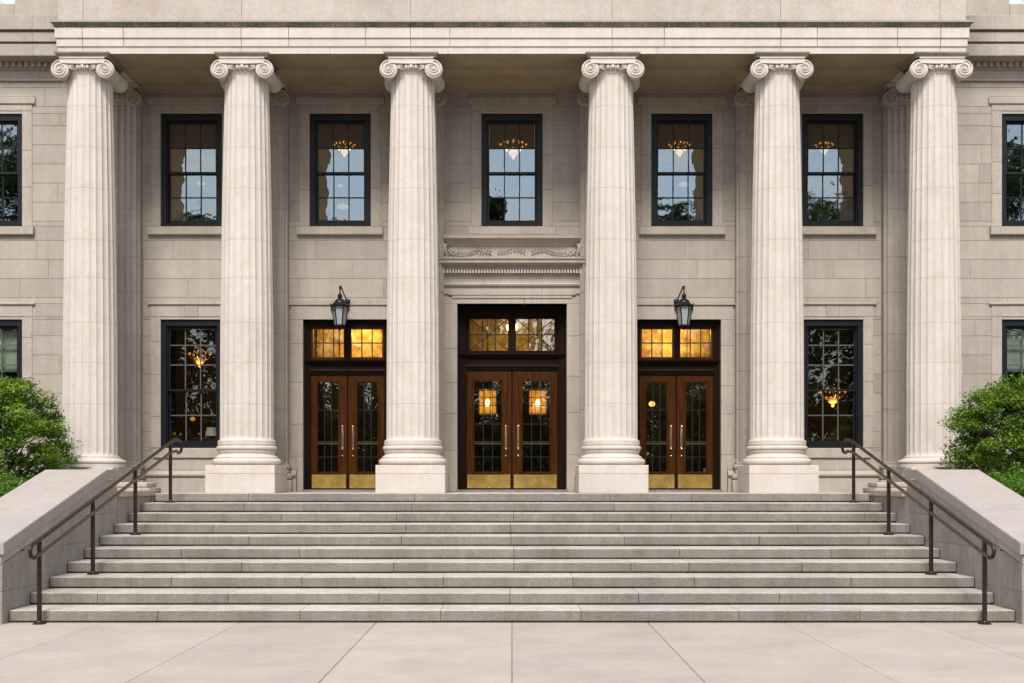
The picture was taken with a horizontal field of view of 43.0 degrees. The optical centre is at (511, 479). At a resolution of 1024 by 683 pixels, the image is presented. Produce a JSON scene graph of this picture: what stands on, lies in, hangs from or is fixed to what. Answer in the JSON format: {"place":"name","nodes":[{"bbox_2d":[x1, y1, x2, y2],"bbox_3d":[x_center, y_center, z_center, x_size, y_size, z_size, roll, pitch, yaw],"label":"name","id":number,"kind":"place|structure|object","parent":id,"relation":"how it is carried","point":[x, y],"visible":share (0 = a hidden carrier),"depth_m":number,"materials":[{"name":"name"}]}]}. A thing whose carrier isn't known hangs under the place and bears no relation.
{"place":"outdoors","nodes":[
{"label":"outdoors","id":0,"kind":"place"},
{"bbox_2d":[172,432,208,438],"bbox_3d":[-6.895,-0.948,27.877,0.978,0.140,0.295,0,0,-13],"label":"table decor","id":1,"kind":"object","parent":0,"point":[190,438],"visible":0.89,"depth_m":27.89,"materials":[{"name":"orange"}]},
{"bbox_2d":[0,622,1023,682],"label":"pavement","id":2,"kind":"structure","parent":0,"point":[511,653],"depth_m":13.79,"materials":[{"name":"concrete"}]},
{"bbox_2d":[0,470,154,624],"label":"cheek wall","id":3,"kind":"structure","parent":2,"relation":"on","point":[37,506],"depth_m":18.78,"materials":[{"name":"stone"}]},
{"bbox_2d":[9,492,1014,622],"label":"stone staircase","id":4,"kind":"structure","parent":2,"relation":"on","point":[492,557],"depth_m":18.97,"materials":[{"name":"stone"}]},
{"bbox_2d":[28,438,182,624],"bbox_3d":[-6.035,0.543,20.020,0.170,2.593,7.533,0,0,0],"label":"handrail","id":5,"kind":"object","parent":4,"relation":"on","point":[41,551],"visible":1,"depth_m":18.70,"materials":[{"name":"brown metal"}]},
{"bbox_2d":[841,438,995,624],"bbox_3d":[6.035,0.543,20.020,0.170,2.593,7.533,0,0,0],"label":"handrail","id":6,"kind":"object","parent":4,"relation":"on","point":[982,551],"visible":1,"depth_m":18.70,"materials":[{"name":"brown metal"}]},
{"bbox_2d":[869,470,1023,624],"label":"cheek wall","id":7,"kind":"structure","parent":2,"relation":"on","point":[986,506],"depth_m":18.78,"materials":[{"name":"stone"}]},
{"bbox_2d":[0,0,1023,3],"label":"sky","id":8,"kind":"structure","parent":0,"point":[1,1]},
{"bbox_2d":[808,433,851,438],"bbox_3d":[6.823,-0.943,27.988,0.973,0.129,0.453,0,0,15],"label":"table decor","id":9,"kind":"object","parent":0,"point":[827,438],"visible":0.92,"depth_m":27.89,"materials":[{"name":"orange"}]},
{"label":"planting bed","id":10,"kind":"structure","parent":0,"visible":0},
{"bbox_2d":[0,467,38,496],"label":"hedge","id":11,"kind":"object","parent":10,"relation":"on","point":[11,479],"visible":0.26,"depth_m":20.72,"materials":[{"name":"green plant"}]},
{"bbox_2d":[0,375,81,495],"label":"shrub","id":12,"kind":"object","parent":10,"relation":"on","point":[38,423],"visible":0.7,"depth_m":22.09,"materials":[{"name":"green plant"}]},
{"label":"planting bed","id":13,"kind":"structure","parent":0,"visible":0},
{"bbox_2d":[937,372,1023,488],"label":"shrub","id":14,"kind":"object","parent":13,"relation":"on","point":[985,453],"visible":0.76,"depth_m":22.21,"materials":[{"name":"green plant"}]},
{"bbox_2d":[983,463,1023,496],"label":"hedge","id":15,"kind":"object","parent":13,"relation":"on","point":[1018,488],"visible":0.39,"depth_m":20.91,"materials":[{"name":"green plant"}]},
{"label":"pavement bed","id":16,"kind":"structure","parent":0,"visible":0},
{"bbox_2d":[0,0,1023,512],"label":"stone building","id":17,"kind":"structure","parent":16,"relation":"on","point":[874,256],"depth_m":25.83,"materials":[{"name":"stone"}]},
{"bbox_2d":[0,303,34,458],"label":"window","id":18,"kind":"structure","parent":17,"relation":"in","point":[15,335],"depth_m":26.07,"materials":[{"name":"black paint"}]},
{"bbox_2d":[0,95,35,234],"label":"window","id":19,"kind":"structure","parent":17,"relation":"in","point":[14,109],"depth_m":26.02,"materials":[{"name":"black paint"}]},
{"bbox_2d":[147,303,220,458],"bbox_3d":[-6.420,-1.990,26.130,1.750,3.123,0.400,0,0,0],"label":"window","id":20,"kind":"structure","parent":17,"relation":"in","point":[161,391],"depth_m":26.06,"materials":[{"name":"black paint"}]},
{"bbox_2d":[147,95,224,234],"bbox_3d":[-6.420,-6.301,26.137,1.770,2.808,0.385,0,0,0],"label":"window","id":21,"kind":"structure","parent":17,"relation":"in","point":[179,123],"depth_m":26.07,"materials":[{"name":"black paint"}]},
{"bbox_2d":[190,329,194,420],"bbox_3d":[-6.780,-2.506,27.600,0.110,2.509,0.110,0,0,0],"label":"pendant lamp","id":22,"kind":"object","parent":17,"relation":"hanging from","point":[192,418],"visible":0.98,"depth_m":27.59,"materials":[{"name":"metal"}]},
{"bbox_2d":[180,439,215,440],"bbox_3d":[-6.900,-0.320,28.000,1.400,1.120,0.800,0,0,0],"label":"table","id":23,"kind":"object","parent":17,"relation":"in","point":[198,439],"visible":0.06,"depth_m":27.60,"materials":[{"name":"brown wood"}]},
{"bbox_2d":[205,427,215,438],"bbox_3d":[-6.430,-1.000,27.800,0.260,0.240,0.260,0,0,0],"label":"table lamp","id":24,"kind":"object","parent":23,"relation":"on","point":[210,431],"visible":0.93,"depth_m":27.70,"materials":[{"name":"fabric"}]},
{"bbox_2d":[188,332,211,366],"bbox_3d":[-7.300,-3.053,30.400,0.516,0.831,0.516,0,0,22],"label":"chandelier","id":25,"kind":"object","parent":17,"relation":"hanging from","point":[198,360],"visible":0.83,"depth_m":30.37,"materials":[{"name":"metal"}]},
{"bbox_2d":[197,149,205,185],"bbox_3d":[-6.980,-7.162,29.200,0.200,1.095,0.195,0,0,0],"label":"ceiling bowl","id":26,"kind":"object","parent":17,"relation":"hanging from","point":[199,183],"visible":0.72,"depth_m":29.20,"materials":[{"name":"white"}]},
{"bbox_2d":[289,299,386,491],"bbox_3d":[-3.320,-1.680,26.225,2.350,3.860,0.550,0,0,0],"label":"doorway","id":27,"kind":"structure","parent":17,"relation":"in","point":[307,315],"depth_m":26.15,"materials":[{"name":"brown wood"}]},
{"bbox_2d":[330,285,349,329],"bbox_3d":[-3.392,-3.391,25.733,0.406,0.891,0.595,0,0,0],"label":"wall lantern","id":28,"kind":"object","parent":17,"relation":"attached to","point":[339,306],"depth_m":25.55,"materials":[{"name":"black metal"}]},
{"bbox_2d":[296,95,383,234],"bbox_3d":[-3.440,-6.301,26.137,1.770,2.808,0.385,0,0,0],"label":"window","id":29,"kind":"structure","parent":17,"relation":"in","point":[326,122],"depth_m":26.02,"materials":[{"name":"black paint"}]},
{"bbox_2d":[337,204,347,208],"bbox_3d":[-3.800,-6.896,29.200,0.260,1.628,0.253,0,0,0],"label":"ceiling bowl","id":30,"kind":"object","parent":17,"relation":"hanging from","point":[342,206],"visible":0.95,"depth_m":29.11,"materials":[{"name":"white glass"}]},
{"bbox_2d":[337,149,352,156],"bbox_3d":[-3.620,-7.330,28.100,0.432,0.697,0.432,0,0,23],"label":"chandelier","id":31,"kind":"object","parent":17,"relation":"hanging from","point":[344,152],"visible":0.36,"depth_m":28.05,"materials":[{"name":"glass"}]},
{"bbox_2d":[477,319,497,413],"bbox_3d":[-0.520,-2.579,27.600,0.440,2.362,0.440,0,0,0],"label":"hall lamp","id":32,"kind":"object","parent":17,"relation":"hanging from","point":[487,402],"visible":0.91,"depth_m":27.77,"materials":[{"name":"glass"}]},
{"bbox_2d":[468,95,555,233],"bbox_3d":[0.000,-6.301,26.137,1.770,2.808,0.385,0,0,0],"label":"window","id":33,"kind":"structure","parent":17,"relation":"in","point":[505,121],"depth_m":26.02,"materials":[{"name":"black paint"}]},
{"bbox_2d":[444,286,579,491],"bbox_3d":[0.000,-1.811,26.350,2.800,4.122,0.800,0,0,0],"label":"doorway","id":34,"kind":"structure","parent":17,"relation":"in","point":[463,366],"depth_m":26.40,"materials":[{"name":"brown wood"}]},
{"bbox_2d":[503,149,523,159],"bbox_3d":[0.030,-7.359,28.100,0.540,0.871,0.540,0,0,-22],"label":"chandelier","id":35,"kind":"object","parent":17,"relation":"hanging from","point":[513,153],"visible":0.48,"depth_m":28.04,"materials":[{"name":"glass"}]},
{"bbox_2d":[527,321,548,413],"bbox_3d":[0.550,-2.579,27.600,0.440,2.362,0.440,0,0,0],"label":"hall lamp","id":36,"kind":"object","parent":17,"relation":"hanging from","point":[536,402],"visible":0.88,"depth_m":27.77,"materials":[{"name":"glass"}]},
{"bbox_2d":[649,382,654,406],"bbox_3d":[2.970,-2.659,27.600,0.140,2.202,0.140,0,0,0],"label":"pendant lamp","id":37,"kind":"object","parent":17,"relation":"hanging from","point":[650,403],"visible":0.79,"depth_m":27.58,"materials":[{"name":"glass"}]},
{"bbox_2d":[671,149,686,156],"bbox_3d":[3.620,-7.330,28.100,0.432,0.697,0.432,0,0,-23],"label":"chandelier","id":38,"kind":"object","parent":17,"relation":"hanging from","point":[679,152],"visible":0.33,"depth_m":28.06,"materials":[{"name":"glass"}]},
{"bbox_2d":[638,95,725,234],"bbox_3d":[3.400,-6.301,26.137,1.770,2.808,0.385,0,0,0],"label":"window","id":39,"kind":"structure","parent":17,"relation":"in","point":[695,122],"depth_m":26.02,"materials":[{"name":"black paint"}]},
{"bbox_2d":[679,182,686,186],"bbox_3d":[3.860,-7.148,29.200,0.240,1.124,0.234,0,0,0],"label":"ceiling bowl","id":40,"kind":"object","parent":17,"relation":"hanging from","point":[682,184],"visible":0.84,"depth_m":29.12,"materials":[{"name":"white glass"}]},
{"bbox_2d":[674,286,693,329],"bbox_3d":[3.390,-3.391,25.733,0.406,0.891,0.595,0,0,0],"label":"wall lantern","id":41,"kind":"object","parent":17,"relation":"attached to","point":[683,306],"depth_m":25.55,"materials":[{"name":"black metal"}]},
{"bbox_2d":[637,299,734,491],"bbox_3d":[3.300,-1.680,26.225,2.350,3.860,0.550,0,0,0],"label":"doorway","id":42,"kind":"structure","parent":17,"relation":"in","point":[714,315],"depth_m":26.16,"materials":[{"name":"brown wood"}]},
{"bbox_2d":[817,149,829,154],"bbox_3d":[6.750,-7.312,28.100,0.368,0.592,0.368,0,0,-22],"label":"chandelier","id":43,"kind":"object","parent":17,"relation":"hanging from","point":[825,150],"visible":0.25,"depth_m":28.07,"materials":[{"name":"glass"}]},
{"bbox_2d":[808,439,843,440],"bbox_3d":[6.800,-0.320,28.000,1.400,1.120,0.800,0,0,0],"label":"table","id":44,"kind":"object","parent":17,"relation":"in","point":[825,439],"visible":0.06,"depth_m":27.60,"materials":[{"name":"brown wood"}]},
{"bbox_2d":[819,366,846,406],"bbox_3d":[7.500,-2.186,30.400,0.599,0.965,0.599,0,0,-22],"label":"chandelier","id":45,"kind":"object","parent":17,"relation":"hanging from","point":[832,400],"visible":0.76,"depth_m":30.37,"materials":[{"name":"metal"}]},
{"bbox_2d":[799,95,876,234],"bbox_3d":[6.420,-6.301,26.137,1.770,2.808,0.385,0,0,0],"label":"window","id":46,"kind":"structure","parent":17,"relation":"in","point":[844,123],"depth_m":26.07,"materials":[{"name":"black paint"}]},
{"bbox_2d":[803,303,876,458],"bbox_3d":[6.420,-1.990,26.130,1.750,3.123,0.400,0,0,0],"label":"window","id":47,"kind":"structure","parent":17,"relation":"in","point":[862,391],"depth_m":26.06,"materials":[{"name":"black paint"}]},
{"bbox_2d":[988,95,1023,234],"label":"window","id":48,"kind":"structure","parent":17,"relation":"in","point":[1006,109],"depth_m":26.02,"materials":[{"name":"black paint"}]},
{"bbox_2d":[989,303,1023,453],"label":"window","id":49,"kind":"structure","parent":17,"relation":"in","point":[1007,335],"depth_m":26.07,"materials":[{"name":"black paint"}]}
]}

